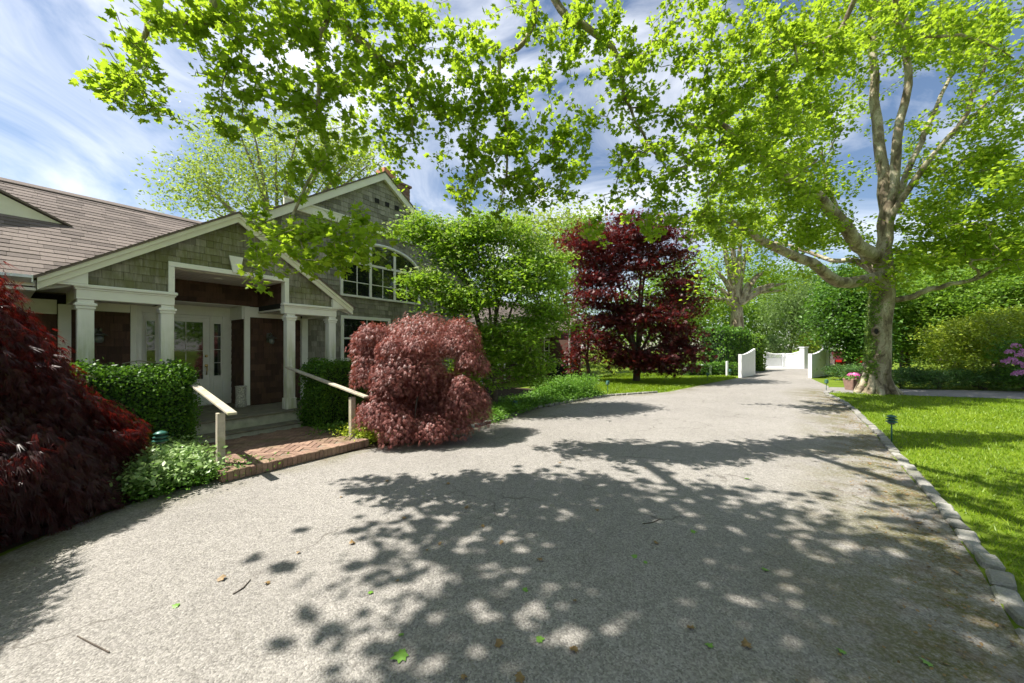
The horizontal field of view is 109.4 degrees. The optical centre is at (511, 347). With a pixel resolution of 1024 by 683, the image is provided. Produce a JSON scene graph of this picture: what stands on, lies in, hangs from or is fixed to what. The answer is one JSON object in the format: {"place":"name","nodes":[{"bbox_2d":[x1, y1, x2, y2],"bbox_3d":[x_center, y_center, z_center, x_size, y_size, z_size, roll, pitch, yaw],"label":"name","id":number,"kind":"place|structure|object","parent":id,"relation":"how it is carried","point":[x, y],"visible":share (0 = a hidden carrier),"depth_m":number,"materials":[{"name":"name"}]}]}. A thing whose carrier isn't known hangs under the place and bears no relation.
{"place":"outdoors","nodes":[
{"label":"outdoors","id":0,"kind":"place"},
{"bbox_2d":[0,368,1023,682],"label":"driveway","id":1,"kind":"structure","parent":0,"point":[676,464],"depth_m":2.95,"materials":[{"name":"grey gravel"}]},
{"bbox_2d":[77,635,109,652],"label":"twig","id":2,"kind":"object","parent":1,"relation":"on","point":[97,646],"visible":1,"depth_m":2.17,"materials":[{"name":"brown wood"}]},
{"bbox_2d":[217,574,226,581],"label":"fallen leaf","id":3,"kind":"object","parent":1,"relation":"on","point":[220,578],"visible":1,"depth_m":2.79,"materials":[{"name":"beige plant"}]},
{"bbox_2d":[390,648,408,663],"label":"fallen leaf","id":4,"kind":"object","parent":1,"relation":"on","point":[400,655],"visible":1,"depth_m":2.09,"materials":[{"name":"green plant"}]},
{"bbox_2d":[495,638,503,647],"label":"fallen leaf","id":5,"kind":"object","parent":1,"relation":"on","point":[499,642],"visible":1,"depth_m":2.18,"materials":[{"name":"brown plant"}]},
{"bbox_2d":[515,671,524,682],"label":"fallen leaf","id":6,"kind":"object","parent":1,"relation":"on","point":[520,677],"visible":1,"depth_m":1.95,"materials":[{"name":"brown plant"}]},
{"bbox_2d":[536,636,544,642],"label":"fallen leaf","id":7,"kind":"object","parent":1,"relation":"on","point":[539,639],"visible":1,"depth_m":2.22,"materials":[{"name":"green plant"}]},
{"bbox_2d":[570,646,577,653],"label":"fallen leaf","id":8,"kind":"object","parent":1,"relation":"on","point":[574,648],"visible":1,"depth_m":2.13,"materials":[{"name":"brown plant"}]},
{"bbox_2d":[704,642,713,647],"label":"fallen leaf","id":9,"kind":"object","parent":1,"relation":"on","point":[709,644],"visible":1,"depth_m":2.17,"materials":[{"name":"green plant"}]},
{"bbox_2d":[738,349,755,377],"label":"gate wing wall","id":10,"kind":"structure","parent":1,"relation":"on","point":[746,364],"depth_m":22.21,"materials":[{"name":"white paint"}]},
{"bbox_2d":[741,637,752,648],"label":"fallen leaf","id":11,"kind":"object","parent":1,"relation":"on","point":[744,642],"visible":1,"depth_m":2.17,"materials":[{"name":"brown plant"}]},
{"bbox_2d":[796,395,1021,682],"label":"leaf litter","id":12,"kind":"object","parent":1,"relation":"on","point":[981,643],"visible":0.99,"depth_m":3.00,"materials":[{"name":"brown plant"}]},
{"bbox_2d":[918,656,932,665],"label":"fallen leaf","id":13,"kind":"object","parent":1,"relation":"on","point":[927,662],"visible":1,"depth_m":2.05,"materials":[{"name":"green plant"}]},
{"bbox_2d":[0,350,1023,628],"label":"ground","id":14,"kind":"structure","parent":0,"point":[838,382],"depth_m":5.72,"materials":[{"name":"green plant"}]},
{"bbox_2d":[152,431,168,449],"bbox_3d":[-4.761,1.490,4.914,0.176,0.721,0.176,0,0,0],"label":"path light","id":15,"kind":"object","parent":14,"relation":"on","point":[160,438],"visible":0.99,"depth_m":4.88,"materials":[{"name":"green metal"}]},
{"bbox_2d":[122,91,392,220],"bbox_3d":[-15.742,-7.302,24.063,15.972,18.384,9.964,0,0,0],"label":"pale tree","id":16,"kind":"object","parent":14,"relation":"on","point":[210,188],"visible":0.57,"depth_m":22.60,"materials":[{"name":"green plant"}]},
{"bbox_2d":[196,426,368,482],"bbox_3d":[-4.060,1.719,6.260,2.103,0.144,2.166,0,0,35],"label":"brick landing","id":17,"kind":"object","parent":14,"relation":"on","point":[297,445],"visible":0.74,"depth_m":5.98,"materials":[{"name":"brick"}]},
{"bbox_2d":[190,383,236,464],"bbox_3d":[-4.759,1.074,5.552,2.471,1.331,0.106,0,0,34],"label":"handrail","id":18,"kind":"object","parent":17,"relation":"on","point":[220,416],"visible":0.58,"depth_m":5.10,"materials":[{"name":"white wood"}]},
{"bbox_2d":[285,367,368,436],"bbox_3d":[-3.669,1.074,7.110,2.492,1.331,0.150,0,0,29],"label":"handrail","id":19,"kind":"object","parent":17,"relation":"on","point":[352,407],"visible":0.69,"depth_m":6.74,"materials":[{"name":"white wood"}]},
{"bbox_2d":[0,167,582,443],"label":"house","id":20,"kind":"structure","parent":14,"relation":"on","point":[135,283],"depth_m":7.62,"materials":[{"name":"grey wood"}]},
{"bbox_2d":[94,327,107,342],"bbox_3d":[-7.318,-0.219,6.427,0.265,0.278,0.220,0,0,35],"label":"wall lantern","id":21,"kind":"object","parent":20,"relation":"attached to","point":[99,335],"depth_m":6.40,"materials":[{"name":"metal"}]},
{"bbox_2d":[122,360,158,363],"bbox_3d":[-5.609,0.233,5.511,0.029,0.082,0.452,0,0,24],"label":"bench","id":22,"kind":"object","parent":20,"relation":"on","point":[141,361],"visible":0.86,"depth_m":5.48,"materials":[{"name":"grey wood"}]},
{"bbox_2d":[174,317,209,404],"bbox_3d":[-7.250,0.333,8.073,0.096,1.975,0.846,0,0,35],"label":"front door","id":23,"kind":"structure","parent":20,"relation":"in","point":[191,335],"depth_m":8.23,"materials":[{"name":"white glass"}]},
{"bbox_2d":[235,385,246,407],"bbox_3d":[-6.080,1.101,8.136,0.220,0.470,0.220,0,0,0],"label":"umbrella stand","id":24,"kind":"object","parent":20,"relation":"on","point":[240,400],"visible":1,"depth_m":8.06,"materials":[{"name":"grey metal"}]},
{"bbox_2d":[267,332,276,343],"bbox_3d":[-5.750,-0.219,8.662,0.265,0.278,0.220,0,0,35],"label":"wall lantern","id":25,"kind":"object","parent":20,"relation":"attached to","point":[270,338],"depth_m":8.63,"materials":[{"name":"metal"}]},
{"bbox_2d":[340,315,390,360],"bbox_3d":[-4.352,-0.265,10.877,0.051,1.290,1.645,0,0,35],"label":"ground floor window","id":26,"kind":"structure","parent":20,"relation":"in","point":[349,325],"depth_m":10.42,"materials":[{"name":"white glass"}]},
{"bbox_2d":[340,244,419,304],"bbox_3d":[-4.007,-2.330,11.361,0.110,1.740,2.889,0,0,35],"label":"wing window","id":27,"kind":"structure","parent":20,"relation":"in","point":[363,284],"depth_m":11.26,"materials":[{"name":"white glass"}]},
{"bbox_2d":[544,339,549,361],"bbox_3d":[2.197,0.195,21.652,0.058,1.370,1.180,0,0,35],"label":"range window","id":28,"kind":"structure","parent":20,"relation":"in","point":[548,347],"depth_m":21.47,"materials":[{"name":"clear glass"}]},
{"bbox_2d":[0,386,597,552],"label":"planting bed","id":29,"kind":"object","parent":14,"relation":"on","point":[503,392],"visible":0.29,"depth_m":6.53,"materials":[{"name":"soil"}]},
{"bbox_2d":[0,432,18,545],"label":"laceleaf maple","id":30,"kind":"object","parent":29,"relation":"on","point":[1,513],"visible":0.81,"depth_m":3.11,"materials":[{"name":"plant"}]},
{"bbox_2d":[0,261,156,549],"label":"laceleaf maple","id":31,"kind":"object","parent":29,"relation":"on","point":[58,454],"visible":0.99,"depth_m":3.70,"materials":[{"name":"plant"}]},
{"bbox_2d":[69,356,203,445],"bbox_3d":[-5.713,0.984,5.420,1.305,1.724,1.738,0,0,35],"label":"box hedge","id":32,"kind":"object","parent":29,"relation":"on","point":[163,396],"visible":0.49,"depth_m":5.34,"materials":[{"name":"green plant"}]},
{"bbox_2d":[44,430,251,500],"bbox_3d":[-4.809,1.550,4.750,2.141,0.594,1.781,0,0,32],"label":"variegated ground cover","id":33,"kind":"object","parent":29,"relation":"on","point":[168,463],"visible":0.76,"depth_m":4.57,"materials":[{"name":"green plant"}]},
{"bbox_2d":[110,452,288,504],"bbox_3d":[-4.114,1.697,4.791,1.007,0.283,2.057,0,0,31],"label":"edging greenery","id":34,"kind":"object","parent":29,"relation":"on","point":[198,480],"visible":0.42,"depth_m":4.58,"materials":[{"name":"green plant"}]},
{"bbox_2d":[298,416,372,437],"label":"shrub","id":35,"kind":"object","parent":29,"relation":"on","point":[335,427],"visible":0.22,"depth_m":7.15,"materials":[{"name":"green plant"}]},
{"bbox_2d":[294,353,378,429],"bbox_3d":[-3.812,0.988,8.075,1.278,1.724,1.644,0,0,35],"label":"box hedge","id":36,"kind":"object","parent":29,"relation":"on","point":[324,402],"visible":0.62,"depth_m":7.61,"materials":[{"name":"green plant"}]},
{"bbox_2d":[327,422,405,444],"bbox_3d":[-2.708,1.624,6.985,1.546,0.468,1.462,0,0,0],"label":"lime shrub","id":37,"kind":"object","parent":29,"relation":"on","point":[366,435],"visible":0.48,"depth_m":6.71,"materials":[{"name":"green plant"}]},
{"bbox_2d":[345,312,495,449],"bbox_3d":[-1.800,0.554,7.283,2.870,2.624,2.438,0,0,-25],"label":"laceleaf maple","id":38,"kind":"object","parent":29,"relation":"on","point":[387,357],"visible":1,"depth_m":6.69,"materials":[{"name":"red plant"}]},
{"bbox_2d":[368,201,591,406],"bbox_3d":[-0.923,-1.068,10.301,6.466,5.928,3.492,0,0,0],"label":"dogwood","id":39,"kind":"object","parent":29,"relation":"on","point":[452,242],"visible":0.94,"depth_m":9.89,"materials":[{"name":"green plant"}]},
{"bbox_2d":[468,388,609,423],"bbox_3d":[0.777,1.649,11.447,2.324,0.505,6.960,0,0,39],"label":"bed ground cover","id":40,"kind":"object","parent":29,"relation":"on","point":[502,409],"visible":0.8,"depth_m":10.85,"materials":[{"name":"green plant"}]},
{"bbox_2d":[528,370,602,400],"bbox_3d":[1.819,1.366,12.814,3.319,1.080,1.956,0,0,-33],"label":"fern clump","id":41,"kind":"object","parent":29,"relation":"on","point":[569,384],"visible":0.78,"depth_m":12.52,"materials":[{"name":"green plant"}]},
{"bbox_2d":[68,0,1023,296],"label":"plane tree","id":42,"kind":"object","parent":14,"relation":"on","point":[116,82],"visible":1,"depth_m":5.92,"materials":[{"name":"green plant"}]},
{"bbox_2d":[488,192,611,304],"bbox_3d":[3.464,-6.017,32.979,12.733,15.870,8.484,0,0,-22],"label":"broadleaf tree","id":43,"kind":"object","parent":14,"relation":"on","point":[553,221],"visible":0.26,"depth_m":32.45,"materials":[{"name":"green plant"}]},
{"bbox_2d":[456,391,657,430],"bbox_3d":[1.766,1.805,11.130,10.238,0.169,1.034,0,0,-44],"label":"bed edging","id":44,"kind":"object","parent":14,"relation":"on","point":[563,402],"visible":0.36,"depth_m":12.06,"materials":[{"name":"stone"}]},
{"bbox_2d":[536,212,607,320],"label":"broadleaf tree","id":45,"kind":"object","parent":14,"relation":"on","point":[564,225],"visible":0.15,"depth_m":25.97,"materials":[{"name":"green plant"}]},
{"bbox_2d":[557,291,602,379],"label":"red maple","id":46,"kind":"object","parent":14,"relation":"on","point":[579,354],"visible":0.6,"depth_m":19.12,"materials":[{"name":"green plant"}]},
{"bbox_2d":[572,343,632,375],"bbox_3d":[5.808,0.535,22.679,6.145,2.873,4.684,0,0,0],"label":"yellow shrub","id":47,"kind":"object","parent":14,"relation":"on","point":[604,369],"visible":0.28,"depth_m":22.07,"materials":[{"name":"green plant"}]},
{"bbox_2d":[553,208,719,380],"bbox_3d":[6.223,-2.578,18.878,8.526,8.954,5.851,0,0,0],"label":"red maple","id":48,"kind":"object","parent":14,"relation":"on","point":[601,268],"visible":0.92,"depth_m":17.97,"materials":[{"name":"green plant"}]},
{"bbox_2d":[576,372,735,394],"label":"lawn grass","id":49,"kind":"structure","parent":14,"relation":"on","point":[624,383],"depth_m":18.24,"materials":[{"name":"green plant"}]},
{"bbox_2d":[596,250,730,362],"bbox_3d":[14.788,-4.167,37.857,14.212,12.163,9.075,0,0,0],"label":"broadleaf tree","id":50,"kind":"object","parent":14,"relation":"on","point":[651,284],"visible":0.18,"depth_m":36.67,"materials":[{"name":"green plant"}]},
{"bbox_2d":[679,361,737,375],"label":"hedge","id":51,"kind":"object","parent":14,"relation":"on","point":[718,368],"visible":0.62,"depth_m":22.88,"materials":[{"name":"green plant"}]},
{"bbox_2d":[697,322,755,363],"bbox_3d":[15.390,0.137,25.957,6.032,3.667,2.624,0,0,-42],"label":"tall hedge","id":52,"kind":"object","parent":14,"relation":"on","point":[729,344],"visible":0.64,"depth_m":24.39,"materials":[{"name":"green plant"}]},
{"bbox_2d":[680,283,781,343],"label":"broadleaf tree","id":53,"kind":"object","parent":14,"relation":"on","point":[746,310],"visible":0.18,"depth_m":48.62,"materials":[{"name":"green plant"}]},
{"bbox_2d":[505,233,968,355],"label":"woodland","id":54,"kind":"object","parent":14,"relation":"on","point":[782,314],"visible":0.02,"depth_m":52.23,"materials":[{"name":"green plant"}]},
{"bbox_2d":[676,176,808,329],"bbox_3d":[23.404,-7.988,36.970,13.692,19.816,10.579,0,0,0],"label":"plane tree","id":55,"kind":"object","parent":14,"relation":"on","point":[738,296],"visible":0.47,"depth_m":36.54,"materials":[{"name":"green plant"}]},
{"bbox_2d":[748,331,767,370],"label":"hedge column","id":56,"kind":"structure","parent":14,"relation":"on","point":[758,340],"depth_m":27.50,"materials":[{"name":"green plant"}]},
{"bbox_2d":[763,334,796,357],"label":"shrub","id":57,"kind":"object","parent":14,"relation":"on","point":[776,346],"visible":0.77,"depth_m":36.49,"materials":[{"name":"green plant"}]},
{"bbox_2d":[729,260,832,357],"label":"broadleaf tree","id":58,"kind":"object","parent":14,"relation":"on","point":[760,281],"visible":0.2,"depth_m":53.20,"materials":[{"name":"green plant"}]},
{"bbox_2d":[747,264,836,353],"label":"broadleaf tree","id":59,"kind":"object","parent":14,"relation":"on","point":[797,301],"visible":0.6,"depth_m":45.14,"materials":[{"name":"green plant"}]},
{"bbox_2d":[788,327,827,353],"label":"shrub","id":60,"kind":"object","parent":14,"relation":"on","point":[811,346],"visible":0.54,"depth_m":35.93,"materials":[{"name":"green plant"}]},
{"bbox_2d":[808,345,829,377],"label":"gate wing wall","id":61,"kind":"structure","parent":14,"relation":"on","point":[818,361],"depth_m":22.00,"materials":[{"name":"white paint"}]},
{"bbox_2d":[820,361,861,379],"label":"juniper","id":62,"kind":"object","parent":14,"relation":"on","point":[831,371],"visible":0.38,"depth_m":20.04,"materials":[{"name":"green plant"}]},
{"bbox_2d":[830,352,861,365],"bbox_3d":[24.988,1.058,27.491,1.760,1.475,4.320,0,0,30],"label":"parked car","id":63,"kind":"object","parent":14,"relation":"on","point":[838,360],"visible":0.14,"depth_m":26.21,"materials":[{"name":"red metal"}]},
{"bbox_2d":[833,363,863,380],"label":"juniper","id":64,"kind":"object","parent":14,"relation":"on","point":[850,370],"visible":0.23,"depth_m":17.97,"materials":[{"name":"green plant"}]},
{"bbox_2d":[678,0,1023,395],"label":"plane tree","id":65,"kind":"object","parent":14,"relation":"on","point":[878,262],"visible":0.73,"depth_m":12.89,"materials":[{"name":"green plant"}]},
{"bbox_2d":[789,262,918,366],"bbox_3d":[20.710,-1.784,22.105,6.240,7.410,6.096,0,0,0],"label":"broadleaf tree","id":66,"kind":"object","parent":14,"relation":"on","point":[842,308],"visible":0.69,"depth_m":21.52,"materials":[{"name":"green plant"}]},
{"bbox_2d":[794,254,927,351],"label":"broadleaf tree","id":67,"kind":"object","parent":14,"relation":"on","point":[828,283],"depth_m":49.48,"materials":[{"name":"green plant"}]},
{"bbox_2d":[836,326,945,366],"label":"broadleaf tree","id":68,"kind":"object","parent":14,"relation":"on","point":[910,358],"visible":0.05,"depth_m":26.70,"materials":[{"name":"green plant"}]},
{"bbox_2d":[885,415,897,441],"bbox_3d":[7.160,1.560,6.840,0.176,0.581,0.176,0,0,0],"label":"path light","id":69,"kind":"object","parent":14,"relation":"on","point":[891,419],"visible":0.99,"depth_m":6.81,"materials":[{"name":"green metal"}]},
{"bbox_2d":[859,364,938,388],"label":"juniper","id":70,"kind":"object","parent":14,"relation":"on","point":[897,377],"visible":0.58,"depth_m":15.63,"materials":[{"name":"green plant"}]},
{"bbox_2d":[824,390,1023,644],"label":"granite kerb","id":71,"kind":"structure","parent":14,"relation":"on","point":[1003,588],"depth_m":3.29,"materials":[{"name":"grey stone"}]},
{"bbox_2d":[862,263,990,371],"bbox_3d":[25.819,-1.882,23.208,7.503,7.595,6.888,0,0,0],"label":"broadleaf tree","id":72,"kind":"object","parent":14,"relation":"on","point":[906,310],"visible":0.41,"depth_m":21.76,"materials":[{"name":"green plant"}]},
{"bbox_2d":[903,367,987,389],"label":"juniper","id":73,"kind":"object","parent":14,"relation":"on","point":[942,378],"visible":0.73,"depth_m":15.40,"materials":[{"name":"green plant"}]},
{"bbox_2d":[892,258,1023,369],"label":"broadleaf tree","id":74,"kind":"object","parent":14,"relation":"on","point":[979,300],"visible":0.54,"depth_m":20.92,"materials":[{"name":"green plant"}]},
{"bbox_2d":[902,304,1023,386],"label":"yellow rhododendron","id":75,"kind":"object","parent":14,"relation":"on","point":[972,334],"visible":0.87,"depth_m":16.43,"materials":[{"name":"green plant"}]},
{"bbox_2d":[906,216,1022,366],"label":"broadleaf tree","id":76,"kind":"object","parent":14,"relation":"on","point":[958,263],"visible":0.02,"depth_m":30.02,"materials":[{"name":"green plant"}]},
{"bbox_2d":[943,366,1017,390],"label":"juniper","id":77,"kind":"object","parent":14,"relation":"on","point":[983,379],"visible":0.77,"depth_m":15.23,"materials":[{"name":"green plant"}]},
{"bbox_2d":[939,305,1023,372],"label":"broadleaf tree","id":78,"kind":"object","parent":14,"relation":"on","point":[1017,306],"visible":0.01,"depth_m":18.91,"materials":[{"name":"green plant"}]},
{"bbox_2d":[959,222,1023,369],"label":"broadleaf tree","id":79,"kind":"object","parent":14,"relation":"on","point":[1017,277],"visible":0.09,"depth_m":20.85,"materials":[{"name":"green plant"}]},
{"bbox_2d":[969,334,1023,387],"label":"pink rhododendron","id":80,"kind":"object","parent":14,"relation":"on","point":[1017,369],"visible":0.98,"depth_m":14.58,"materials":[{"name":"green plant"}]},
{"bbox_2d":[984,367,1023,389],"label":"juniper","id":81,"kind":"object","parent":14,"relation":"on","point":[1022,387],"visible":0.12,"depth_m":15.39,"materials":[{"name":"green plant"}]},
{"bbox_2d":[0,0,1023,349],"label":"sky","id":82,"kind":"structure","parent":0,"point":[55,133],"materials":[{"name":"blue"}]},
{"bbox_2d":[763,367,799,367],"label":"street","id":83,"kind":"structure","parent":0,"point":[781,367],"depth_m":32.06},
{"bbox_2d":[782,353,786,367],"bbox_3d":[24.075,1.160,32.100,0.260,1.280,0.260,0,0,-11],"label":"gate post","id":84,"kind":"object","parent":83,"relation":"on","point":[784,360],"visible":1,"depth_m":31.98,"materials":[{"name":"white paint"}]},
{"bbox_2d":[763,351,782,366],"bbox_3d":[22.966,1.031,31.900,1.797,1.379,0.110,0,0,-6],"label":"gate leaf","id":85,"kind":"object","parent":84,"relation":"attached to","point":[774,361],"visible":0.79,"depth_m":31.89,"materials":[{"name":"white wood"}]},
{"bbox_2d":[786,351,799,366],"bbox_3d":[24.528,0.999,31.600,0.110,1.442,1.112,0,0,-44],"label":"gate leaf","id":86,"kind":"object","parent":84,"relation":"attached to","point":[792,359],"visible":0.96,"depth_m":31.59,"materials":[{"name":"white wood"}]},
{"bbox_2d":[799,347,808,368],"bbox_3d":[24.856,0.880,30.900,0.500,1.840,0.500,0,0,-11],"label":"gate post","id":87,"kind":"object","parent":83,"relation":"on","point":[803,357],"visible":0.99,"depth_m":30.72,"materials":[{"name":"white paint"}]},
{"bbox_2d":[823,387,1023,398],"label":"side path","id":88,"kind":"structure","parent":0,"point":[981,393],"depth_m":14.04,"materials":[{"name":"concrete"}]},
{"bbox_2d":[843,372,859,389],"bbox_3d":[14.297,1.421,15.192,0.635,0.758,0.620,0,0,0],"label":"flower pot","id":89,"kind":"object","parent":88,"relation":"on","point":[850,380],"visible":0.83,"depth_m":15.10,"materials":[{"name":"ceramic"}]},
{"bbox_2d":[830,391,1023,583],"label":"lawn grass","id":90,"kind":"structure","parent":0,"point":[1009,406],"depth_m":6.79,"materials":[{"name":"green plant"}]}
]}

